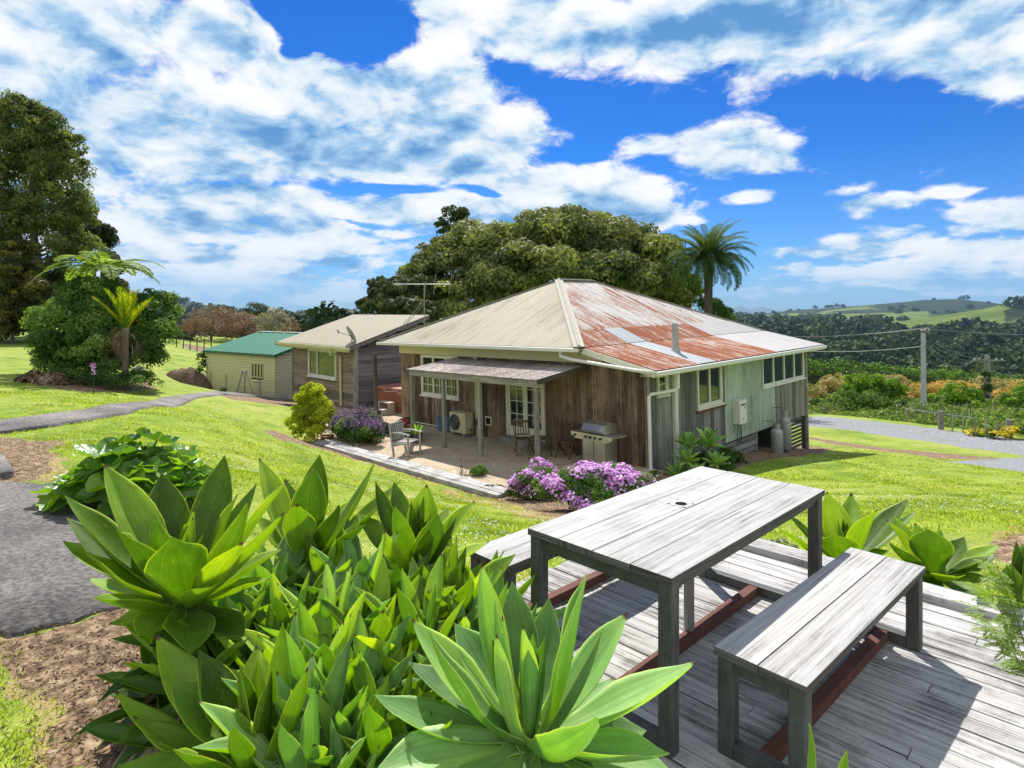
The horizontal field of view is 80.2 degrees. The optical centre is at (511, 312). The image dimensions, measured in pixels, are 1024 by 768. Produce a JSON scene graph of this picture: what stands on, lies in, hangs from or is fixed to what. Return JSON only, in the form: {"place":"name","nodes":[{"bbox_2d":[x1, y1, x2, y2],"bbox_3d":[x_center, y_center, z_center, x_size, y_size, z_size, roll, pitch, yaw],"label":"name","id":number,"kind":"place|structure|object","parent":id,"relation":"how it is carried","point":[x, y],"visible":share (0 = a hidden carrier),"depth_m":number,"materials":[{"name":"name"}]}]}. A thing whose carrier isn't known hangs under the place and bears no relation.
{"place":"outdoors","nodes":[
{"label":"outdoors","id":0,"kind":"place"},
{"bbox_2d":[0,481,120,636],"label":"path","id":1,"kind":"structure","parent":0,"point":[46,574],"depth_m":4.36,"materials":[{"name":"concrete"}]},
{"bbox_2d":[0,391,223,434],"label":"path","id":2,"kind":"structure","parent":0,"point":[28,423],"depth_m":13.28,"materials":[{"name":"concrete"}]},
{"bbox_2d":[378,383,401,412],"bbox_3d":[-4.307,3.593,25.896,2.252,0.990,2.200,-1,0,-45],"label":"hot tub","id":3,"kind":"object","parent":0,"point":[391,392],"visible":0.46,"depth_m":25.17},
{"bbox_2d":[304,406,662,499],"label":"patio","id":4,"kind":"structure","parent":0,"point":[502,462],"depth_m":17.14,"materials":[{"name":"concrete"}]},
{"bbox_2d":[326,405,387,444],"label":"lavender bush","id":5,"kind":"object","parent":4,"relation":"on","point":[371,424],"visible":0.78,"depth_m":18.92,"materials":[{"name":"purple plant"}]},
{"bbox_2d":[388,420,421,457],"bbox_3d":[-3.030,3.602,17.299,0.726,0.919,0.615,-1,0,27],"label":"garden armchair","id":6,"kind":"object","parent":4,"relation":"on","point":[404,440],"visible":1,"depth_m":17.27,"materials":[{"name":"grey wood"}]},
{"bbox_2d":[449,410,477,436],"bbox_3d":[-1.572,3.642,19.901,0.452,0.760,0.970,-1,0,-45],"label":"heat pump","id":7,"kind":"object","parent":4,"relation":"on","point":[461,422],"visible":1,"depth_m":19.72,"materials":[{"name":"beige paint"}]},
{"bbox_2d":[571,419,626,465],"bbox_3d":[2.199,3.350,15.534,0.620,1.162,1.408,-1,0,-41],"label":"barbecue","id":8,"kind":"object","parent":4,"relation":"on","point":[599,438],"visible":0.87,"depth_m":15.36,"materials":[{"name":"silver metal"}]},
{"bbox_2d":[594,439,616,465],"bbox_3d":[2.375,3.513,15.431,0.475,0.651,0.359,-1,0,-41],"label":"cabinet door","id":9,"kind":"structure","parent":8,"relation":"in","point":[603,452],"depth_m":15.29,"materials":[{"name":"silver metal"}]},
{"bbox_2d":[0,299,1023,767],"bbox_3d":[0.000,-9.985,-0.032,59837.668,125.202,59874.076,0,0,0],"label":"ground","id":10,"kind":"structure","parent":0,"point":[830,433],"depth_m":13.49,"materials":[{"name":"plant"}]},
{"bbox_2d":[0,238,55,342],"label":"tree","id":11,"kind":"object","parent":10,"relation":"on","point":[12,307],"visible":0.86,"depth_m":39.54,"materials":[{"name":"green plant"}]},
{"bbox_2d":[13,369,69,384],"bbox_3d":[-16.438,2.384,21.208,1.809,0.757,1.024,0,0,7],"label":"leaf heap","id":12,"kind":"object","parent":10,"relation":"on","point":[45,378],"visible":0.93,"depth_m":21.04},
{"bbox_2d":[0,88,112,300],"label":"tall tree","id":13,"kind":"object","parent":10,"relation":"on","point":[40,144],"visible":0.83,"depth_m":45.14,"materials":[{"name":"green plant"}]},
{"bbox_2d":[29,251,165,376],"bbox_3d":[-16.121,0.250,23.932,4.287,5.065,4.328,0,0,0],"label":"tree fern","id":14,"kind":"object","parent":10,"relation":"on","point":[103,263],"visible":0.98,"depth_m":23.64,"materials":[{"name":"green plant"}]},
{"bbox_2d":[18,274,184,382],"bbox_3d":[-15.978,0.647,23.771,6.244,4.253,3.571,0,0,0],"label":"bush","id":15,"kind":"object","parent":10,"relation":"on","point":[85,322],"visible":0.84,"depth_m":22.94,"materials":[{"name":"green plant"}]},
{"bbox_2d":[40,364,164,390],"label":"ground cover","id":16,"kind":"object","parent":10,"relation":"on","point":[140,376],"visible":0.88,"depth_m":21.62,"materials":[{"name":"green plant"}]},
{"bbox_2d":[77,213,129,292],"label":"round tree","id":17,"kind":"object","parent":10,"relation":"on","point":[104,232],"visible":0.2,"depth_m":52.06,"materials":[{"name":"green plant"}]},
{"bbox_2d":[30,427,213,519],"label":"broad leaf plant","id":18,"kind":"object","parent":10,"relation":"on","point":[141,466],"visible":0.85,"depth_m":6.11,"materials":[{"name":"plant"}]},
{"bbox_2d":[91,286,154,388],"bbox_3d":[-14.170,0.955,22.438,1.711,3.821,2.147,0,0,43],"label":"nikau palm","id":19,"kind":"object","parent":10,"relation":"on","point":[123,310],"visible":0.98,"depth_m":22.35,"materials":[{"name":"green plant"}]},
{"bbox_2d":[82,677,170,751],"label":"old agave","id":20,"kind":"object","parent":10,"relation":"on","point":[114,732],"visible":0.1,"depth_m":2.24,"materials":[{"name":"green plant"}]},
{"bbox_2d":[73,647,213,767],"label":"old agave","id":21,"kind":"object","parent":10,"relation":"on","point":[147,655],"visible":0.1,"depth_m":2.45,"materials":[{"name":"green plant"}]},
{"bbox_2d":[97,634,210,708],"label":"old agave","id":22,"kind":"object","parent":10,"relation":"on","point":[130,639],"visible":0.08,"depth_m":2.47,"materials":[{"name":"green plant"}]},
{"bbox_2d":[63,455,288,657],"bbox_3d":[-1.431,1.282,2.660,1.069,1.208,0.786,0,0,21],"label":"agave","id":23,"kind":"object","parent":10,"relation":"on","point":[163,557],"visible":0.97,"depth_m":2.56,"materials":[{"name":"green plant"}]},
{"bbox_2d":[166,367,212,389],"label":"earth bank","id":24,"kind":"structure","parent":10,"relation":"on","point":[189,376],"depth_m":35.73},
{"bbox_2d":[111,588,305,711],"bbox_3d":[-1.295,1.481,2.589,0.665,0.694,0.763,0,0,-43],"label":"agave","id":25,"kind":"object","parent":10,"relation":"on","point":[151,668],"visible":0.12,"depth_m":2.46,"materials":[{"name":"green plant"}]},
{"bbox_2d":[116,541,307,630],"bbox_3d":[-1.385,1.489,2.842,0.772,0.734,0.730,0,0,0],"label":"agave","id":26,"kind":"object","parent":10,"relation":"on","point":[236,598],"visible":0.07,"depth_m":2.89,"materials":[{"name":"green plant"}]},
{"bbox_2d":[179,305,246,339],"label":"blossom tree","id":27,"kind":"object","parent":10,"relation":"on","point":[229,323],"visible":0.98,"depth_m":61.34,"materials":[{"name":"red plant"}]},
{"bbox_2d":[113,622,320,767],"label":"agave","id":28,"kind":"object","parent":10,"relation":"on","point":[188,680],"visible":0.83,"depth_m":2.06,"materials":[{"name":"green plant"}]},
{"bbox_2d":[215,311,261,339],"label":"blossom tree","id":29,"kind":"object","parent":10,"relation":"on","point":[241,332],"visible":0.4,"depth_m":65.48,"materials":[{"name":"red plant"}]},
{"bbox_2d":[202,331,301,398],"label":"garage","id":30,"kind":"structure","parent":10,"relation":"on","point":[263,357],"depth_m":34.34,"materials":[{"name":"wood"}]},
{"bbox_2d":[222,552,290,656],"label":"agave","id":31,"kind":"object","parent":10,"relation":"on","point":[228,602],"visible":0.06,"depth_m":2.78,"materials":[{"name":"green plant"}]},
{"bbox_2d":[252,307,292,331],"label":"pale tree","id":32,"kind":"object","parent":10,"relation":"on","point":[267,321],"visible":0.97,"depth_m":57.34,"materials":[{"name":"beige plant"}]},
{"bbox_2d":[241,536,315,630],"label":"agave","id":33,"kind":"object","parent":10,"relation":"on","point":[264,569],"visible":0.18,"depth_m":2.99,"materials":[{"name":"green plant"}]},
{"bbox_2d":[205,598,352,671],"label":"agave","id":34,"kind":"object","parent":10,"relation":"on","point":[271,621],"visible":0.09,"depth_m":2.54,"materials":[{"name":"green plant"}]},
{"bbox_2d":[211,563,362,663],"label":"agave","id":35,"kind":"object","parent":10,"relation":"on","point":[278,606],"visible":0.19,"depth_m":2.70,"materials":[{"name":"green plant"}]},
{"bbox_2d":[0,436,578,767],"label":"leaf litter","id":36,"kind":"object","parent":10,"relation":"on","point":[93,715],"visible":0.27,"depth_m":3.08,"materials":[{"name":"plant"}]},
{"bbox_2d":[113,630,264,767],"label":"old agave","id":37,"kind":"object","parent":36,"relation":"on","point":[147,684],"visible":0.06,"depth_m":2.29,"materials":[{"name":"green plant"}]},
{"bbox_2d":[192,611,411,752],"bbox_3d":[-0.748,1.488,2.140,0.827,0.657,0.763,0,0,-23],"label":"agave","id":38,"kind":"object","parent":10,"relation":"on","point":[297,661],"visible":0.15,"depth_m":2.14,"materials":[{"name":"green plant"}]},
{"bbox_2d":[197,636,412,767],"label":"agave","id":39,"kind":"object","parent":10,"relation":"on","point":[294,753],"visible":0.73,"depth_m":1.95,"materials":[{"name":"green plant"}]},
{"bbox_2d":[282,382,335,443],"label":"golden shrub","id":40,"kind":"object","parent":10,"relation":"on","point":[312,401],"visible":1,"depth_m":19.34,"materials":[{"name":"plant"}]},
{"bbox_2d":[255,518,369,593],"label":"agave","id":41,"kind":"object","parent":10,"relation":"on","point":[314,564],"visible":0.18,"depth_m":3.02,"materials":[{"name":"green plant"}]},
{"bbox_2d":[250,548,392,658],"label":"agave","id":42,"kind":"object","parent":10,"relation":"on","point":[333,584],"visible":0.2,"depth_m":2.75,"materials":[{"name":"green plant"}]},
{"bbox_2d":[258,454,400,564],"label":"agave","id":43,"kind":"object","parent":10,"relation":"on","point":[303,507],"visible":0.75,"depth_m":3.27,"materials":[{"name":"green plant"}]},
{"bbox_2d":[241,584,417,707],"bbox_3d":[-0.747,1.466,2.364,0.792,0.692,0.707,0,0,0],"label":"agave","id":44,"kind":"object","parent":10,"relation":"on","point":[314,629],"visible":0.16,"depth_m":2.43,"materials":[{"name":"green plant"}]},
{"bbox_2d":[271,675,412,767],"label":"agave","id":45,"kind":"object","parent":10,"relation":"on","point":[326,712],"visible":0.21,"depth_m":2.05,"materials":[{"name":"green plant"}]},
{"bbox_2d":[270,633,414,767],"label":"agave","id":46,"kind":"object","parent":10,"relation":"on","point":[344,728],"visible":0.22,"depth_m":2.10,"materials":[{"name":"green plant"}]},
{"bbox_2d":[275,314,429,409],"bbox_3d":[-7.796,2.258,29.262,4.317,4.286,6.995,0,0,-45],"label":"studio cabin","id":47,"kind":"object","parent":10,"relation":"on","point":[334,362],"visible":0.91,"depth_m":27.39,"materials":[{"name":"metal"}]},
{"bbox_2d":[306,349,336,380],"bbox_3d":[-8.774,2.382,28.040,0.147,1.345,2.769,0,0,-45],"label":"window","id":48,"kind":"structure","parent":47,"relation":"in","point":[321,365],"depth_m":28.06,"materials":[{"name":"white paint"}]},
{"bbox_2d":[289,519,434,603],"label":"agave","id":49,"kind":"object","parent":10,"relation":"on","point":[353,549],"visible":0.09,"depth_m":3.04,"materials":[{"name":"green plant"}]},
{"bbox_2d":[299,593,436,734],"bbox_3d":[-0.559,1.512,2.329,0.736,0.641,0.742,0,0,0],"label":"agave","id":50,"kind":"object","parent":10,"relation":"on","point":[396,636],"visible":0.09,"depth_m":2.32,"materials":[{"name":"green plant"}]},
{"bbox_2d":[316,554,445,685],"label":"agave","id":51,"kind":"object","parent":10,"relation":"on","point":[381,625],"visible":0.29,"depth_m":2.58,"materials":[{"name":"green plant"}]},
{"bbox_2d":[314,644,454,764],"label":"agave","id":52,"kind":"object","parent":10,"relation":"on","point":[377,731],"visible":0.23,"depth_m":2.08,"materials":[{"name":"green plant"}]},
{"bbox_2d":[329,699,446,767],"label":"agave","id":53,"kind":"object","parent":10,"relation":"on","point":[398,726],"visible":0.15,"depth_m":1.96,"materials":[{"name":"green plant"}]},
{"bbox_2d":[350,604,436,731],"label":"agave","id":54,"kind":"object","parent":10,"relation":"on","point":[388,664],"visible":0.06,"depth_m":2.34,"materials":[{"name":"green plant"}]},
{"bbox_2d":[355,273,443,340],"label":"side tree","id":55,"kind":"object","parent":10,"relation":"on","point":[385,296],"visible":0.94,"depth_m":42.38,"materials":[{"name":"green plant"}]},
{"bbox_2d":[346,551,463,612],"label":"agave","id":56,"kind":"object","parent":10,"relation":"on","point":[395,578],"visible":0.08,"depth_m":2.82,"materials":[{"name":"green plant"}]},
{"bbox_2d":[345,553,477,674],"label":"agave","id":57,"kind":"object","parent":10,"relation":"on","point":[433,586],"visible":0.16,"depth_m":2.62,"materials":[{"name":"green plant"}]},
{"bbox_2d":[311,439,512,498],"bbox_3d":[-3.154,4.103,16.336,0.525,0.196,8.600,-1,0,-45],"label":"timber edging","id":58,"kind":"object","parent":10,"relation":"on","point":[474,486],"visible":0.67,"depth_m":15.39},
{"bbox_2d":[358,481,488,574],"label":"agave","id":59,"kind":"object","parent":10,"relation":"on","point":[421,525],"visible":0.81,"depth_m":3.27,"materials":[{"name":"green plant"}]},
{"bbox_2d":[388,537,504,633],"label":"agave","id":60,"kind":"object","parent":10,"relation":"on","point":[426,573],"visible":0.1,"depth_m":2.85,"materials":[{"name":"green plant"}]},
{"bbox_2d":[433,204,469,314],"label":"gum tree","id":61,"kind":"object","parent":10,"relation":"on","point":[459,213],"visible":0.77,"depth_m":57.47,"materials":[{"name":"green plant"}]},
{"bbox_2d":[409,536,515,618],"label":"agave","id":62,"kind":"object","parent":10,"relation":"on","point":[455,573],"visible":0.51,"depth_m":2.93,"materials":[{"name":"green plant"}]},
{"bbox_2d":[411,571,543,656],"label":"agave","id":63,"kind":"object","parent":10,"relation":"on","point":[465,623],"visible":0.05,"depth_m":2.73,"materials":[{"name":"green plant"}]},
{"bbox_2d":[443,549,536,598],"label":"agave","id":64,"kind":"object","parent":10,"relation":"on","point":[522,589],"visible":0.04,"depth_m":3.08,"materials":[{"name":"green plant"}]},
{"bbox_2d":[441,566,572,659],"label":"agave","id":65,"kind":"object","parent":10,"relation":"on","point":[500,589],"visible":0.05,"depth_m":2.83,"materials":[{"name":"green plant"}]},
{"bbox_2d":[3,391,1023,596],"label":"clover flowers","id":66,"kind":"object","parent":10,"relation":"in","point":[544,521],"visible":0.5,"depth_m":9.79,"materials":[{"name":"white plant"}]},
{"bbox_2d":[504,456,557,499],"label":"daisy bush","id":67,"kind":"object","parent":10,"relation":"on","point":[525,481],"visible":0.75,"depth_m":12.90,"materials":[{"name":"purple plant"}]},
{"bbox_2d":[374,562,696,767],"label":"agave","id":68,"kind":"object","parent":10,"relation":"on","point":[512,683],"visible":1,"depth_m":1.89,"materials":[{"name":"green plant"}]},
{"bbox_2d":[55,295,1023,379],"bbox_3d":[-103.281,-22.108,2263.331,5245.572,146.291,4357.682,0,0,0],"label":"forest","id":69,"kind":"object","parent":10,"relation":"on","point":[980,344],"visible":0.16,"depth_m":680.26,"materials":[{"name":"plant"}]},
{"bbox_2d":[395,203,703,317],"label":"broad tree","id":70,"kind":"object","parent":10,"relation":"on","point":[494,260],"visible":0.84,"depth_m":45.30,"materials":[{"name":"green plant"}]},
{"bbox_2d":[530,460,657,511],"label":"daisy bush","id":71,"kind":"object","parent":10,"relation":"on","point":[584,485],"visible":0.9,"depth_m":11.10,"materials":[{"name":"purple plant"}]},
{"bbox_2d":[376,278,826,470],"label":"farm house","id":72,"kind":"structure","parent":10,"relation":"on","point":[550,358],"depth_m":18.55,"materials":[{"name":"beige paint"}]},
{"bbox_2d":[420,355,459,400],"bbox_3d":[-2.533,2.251,21.213,0.130,1.490,2.200,-1,0,-45],"label":"window","id":73,"kind":"structure","parent":72,"relation":"in","point":[430,387],"depth_m":21.35,"materials":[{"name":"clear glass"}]},
{"bbox_2d":[508,385,525,436],"bbox_3d":[0.151,2.805,18.530,0.078,1.943,0.759,0,0,-45],"label":"door","id":74,"kind":"structure","parent":72,"relation":"in","point":[516,394],"depth_m":18.53,"materials":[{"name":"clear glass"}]},
{"bbox_2d":[525,384,542,440],"bbox_3d":[0.665,2.794,18.010,0.045,1.930,0.726,-1,0,-45],"label":"door","id":75,"kind":"structure","parent":72,"relation":"in","point":[529,403],"depth_m":18.10,"materials":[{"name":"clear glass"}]},
{"bbox_2d":[696,366,724,410],"bbox_3d":[5.650,2.112,17.374,1.570,1.210,0.130,-1,0,-45],"label":"window","id":76,"kind":"structure","parent":72,"relation":"in","point":[709,382],"depth_m":17.35,"materials":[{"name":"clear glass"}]},
{"bbox_2d":[732,398,746,443],"bbox_3d":[6.919,3.317,18.446,0.480,1.342,0.246,-1,0,-45],"label":"water heater","id":77,"kind":"object","parent":72,"relation":"attached to","point":[739,408],"visible":1,"depth_m":18.32,"materials":[{"name":"white paint"}]},
{"bbox_2d":[761,352,805,388],"bbox_3d":[9.470,1.950,21.153,3.720,1.050,0.130,-1,0,-45],"label":"window","id":78,"kind":"structure","parent":72,"relation":"in","point":[776,371],"depth_m":21.06,"materials":[{"name":"white paint"}]},
{"bbox_2d":[663,427,730,475],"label":"agave shrub","id":79,"kind":"object","parent":10,"relation":"on","point":[709,437],"visible":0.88,"depth_m":15.06,"materials":[{"name":"green plant"}]},
{"bbox_2d":[666,218,756,336],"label":"date palm","id":80,"kind":"object","parent":10,"relation":"on","point":[709,253],"visible":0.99,"depth_m":41.33,"materials":[{"name":"green plant"}]},
{"bbox_2d":[692,296,736,320],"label":"tree","id":81,"kind":"object","parent":10,"relation":"on","point":[723,311],"visible":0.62,"depth_m":45.45,"materials":[{"name":"green plant"}]},
{"bbox_2d":[693,446,749,470],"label":"fern shrub","id":82,"kind":"object","parent":10,"relation":"on","point":[736,456],"visible":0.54,"depth_m":15.95,"materials":[{"name":"green plant"}]},
{"bbox_2d":[771,421,783,453],"bbox_3d":[8.395,4.041,19.574,0.366,1.080,0.637,-1,0,-45],"label":"gas bottle","id":83,"kind":"object","parent":10,"relation":"on","point":[776,439],"visible":0.84,"depth_m":19.34,"materials":[{"name":"metal"}]},
{"bbox_2d":[773,407,791,450],"bbox_3d":[8.924,3.851,20.172,0.366,1.395,0.637,-1,0,-45],"label":"gas bottle","id":84,"kind":"object","parent":10,"relation":"on","point":[785,422],"visible":0.88,"depth_m":19.92,"materials":[{"name":"metal"}]},
{"bbox_2d":[807,723,848,767],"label":"agave","id":85,"kind":"object","parent":10,"relation":"on","point":[811,761],"visible":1,"depth_m":1.75,"materials":[{"name":"green plant"}]},
{"bbox_2d":[777,492,915,557],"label":"agave","id":86,"kind":"object","parent":10,"relation":"on","point":[846,526],"visible":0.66,"depth_m":5.10,"materials":[{"name":"green plant"}]},
{"bbox_2d":[823,390,875,411],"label":"green shrub","id":87,"kind":"object","parent":10,"relation":"on","point":[831,397],"visible":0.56,"depth_m":40.83,"materials":[{"name":"green plant"}]},
{"bbox_2d":[837,373,873,395],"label":"bright shrub","id":88,"kind":"object","parent":10,"relation":"on","point":[860,384],"visible":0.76,"depth_m":44.49,"materials":[{"name":"green plant"}]},
{"bbox_2d":[851,390,893,410],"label":"green shrub","id":89,"kind":"object","parent":10,"relation":"on","point":[873,397],"visible":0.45,"depth_m":40.15,"materials":[{"name":"green plant"}]},
{"bbox_2d":[875,378,910,399],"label":"bright shrub","id":90,"kind":"object","parent":10,"relation":"on","point":[893,390],"visible":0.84,"depth_m":45.62,"materials":[{"name":"green plant"}]},
{"bbox_2d":[807,355,1023,399],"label":"hedge","id":91,"kind":"object","parent":10,"relation":"on","point":[815,373],"visible":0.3,"depth_m":64.75,"materials":[{"name":"green plant"}]},
{"bbox_2d":[808,390,1023,431],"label":"undergrowth","id":92,"kind":"object","parent":10,"relation":"on","point":[981,413],"visible":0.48,"depth_m":36.54,"materials":[{"name":"green plant"}]},
{"bbox_2d":[921,329,929,405],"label":"power pole","id":93,"kind":"object","parent":10,"relation":"on","point":[923,371],"visible":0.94,"depth_m":41.41,"materials":[{"name":"concrete"}]},
{"bbox_2d":[887,515,998,594],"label":"agave","id":94,"kind":"object","parent":10,"relation":"on","point":[940,557],"visible":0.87,"depth_m":4.39,"materials":[{"name":"green plant"}]},
{"bbox_2d":[905,408,1012,438],"bbox_3d":[23.001,5.689,31.209,2.179,1.416,6.537,0,0,0],"label":"rail fence","id":95,"kind":"object","parent":10,"relation":"on","point":[941,414],"visible":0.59,"depth_m":30.83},
{"bbox_2d":[937,381,989,405],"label":"bright shrub","id":96,"kind":"object","parent":10,"relation":"on","point":[963,395],"visible":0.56,"depth_m":42.56,"materials":[{"name":"green plant"}]},
{"bbox_2d":[950,559,1023,676],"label":"feathery fern","id":97,"kind":"object","parent":10,"relation":"on","point":[1010,633],"visible":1,"depth_m":2.75,"materials":[{"name":"green plant"}]},
{"bbox_2d":[974,354,1004,398],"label":"timber pole","id":98,"kind":"object","parent":10,"relation":"on","point":[986,387],"visible":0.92,"depth_m":42.89,"materials":[{"name":"wood"}]},
{"bbox_2d":[963,425,1023,438],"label":"yellow flower patch","id":99,"kind":"object","parent":10,"relation":"on","point":[1013,429],"visible":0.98,"depth_m":28.03,"materials":[{"name":"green plant"}]},
{"bbox_2d":[965,541,1023,611],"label":"agave","id":100,"kind":"object","parent":10,"relation":"on","point":[1014,570],"visible":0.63,"depth_m":3.96,"materials":[{"name":"green plant"}]},
{"bbox_2d":[996,384,1023,408],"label":"bright shrub","id":101,"kind":"object","parent":10,"relation":"on","point":[1009,400],"visible":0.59,"depth_m":41.74,"materials":[{"name":"green plant"}]},
{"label":"deck bearers","id":102,"kind":"structure","parent":10,"relation":"on","visible":0},
{"bbox_2d":[516,550,1023,767],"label":"deck","id":103,"kind":"structure","parent":102,"relation":"on","point":[948,695],"depth_m":3.00,"materials":[{"name":"wood"}]},
{"bbox_2d":[470,528,611,610],"bbox_3d":[0.424,1.635,4.045,1.591,0.451,0.348,0,0,-44],"label":"bench","id":104,"kind":"object","parent":103,"relation":"on","point":[518,543],"visible":0.1,"depth_m":3.66,"materials":[{"name":"wood"}]},
{"bbox_2d":[528,466,824,758],"bbox_3d":[1.009,1.480,3.436,1.796,0.761,0.832,0,0,-45],"label":"picnic table","id":105,"kind":"object","parent":103,"relation":"on","point":[665,539],"visible":0.81,"depth_m":3.12,"materials":[{"name":"wood"}]},
{"bbox_2d":[714,547,925,767],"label":"bench","id":106,"kind":"object","parent":103,"relation":"on","point":[795,646],"visible":0.99,"depth_m":2.71,"materials":[{"name":"wood"}]},
{"bbox_2d":[741,539,1023,629],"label":"edge beam","id":107,"kind":"structure","parent":103,"relation":"on","point":[938,596],"depth_m":3.97,"materials":[{"name":"wood"}]},
{"bbox_2d":[0,0,1023,312],"label":"sky","id":108,"kind":"structure","parent":0,"point":[292,155],"materials":[{"name":"blue"}]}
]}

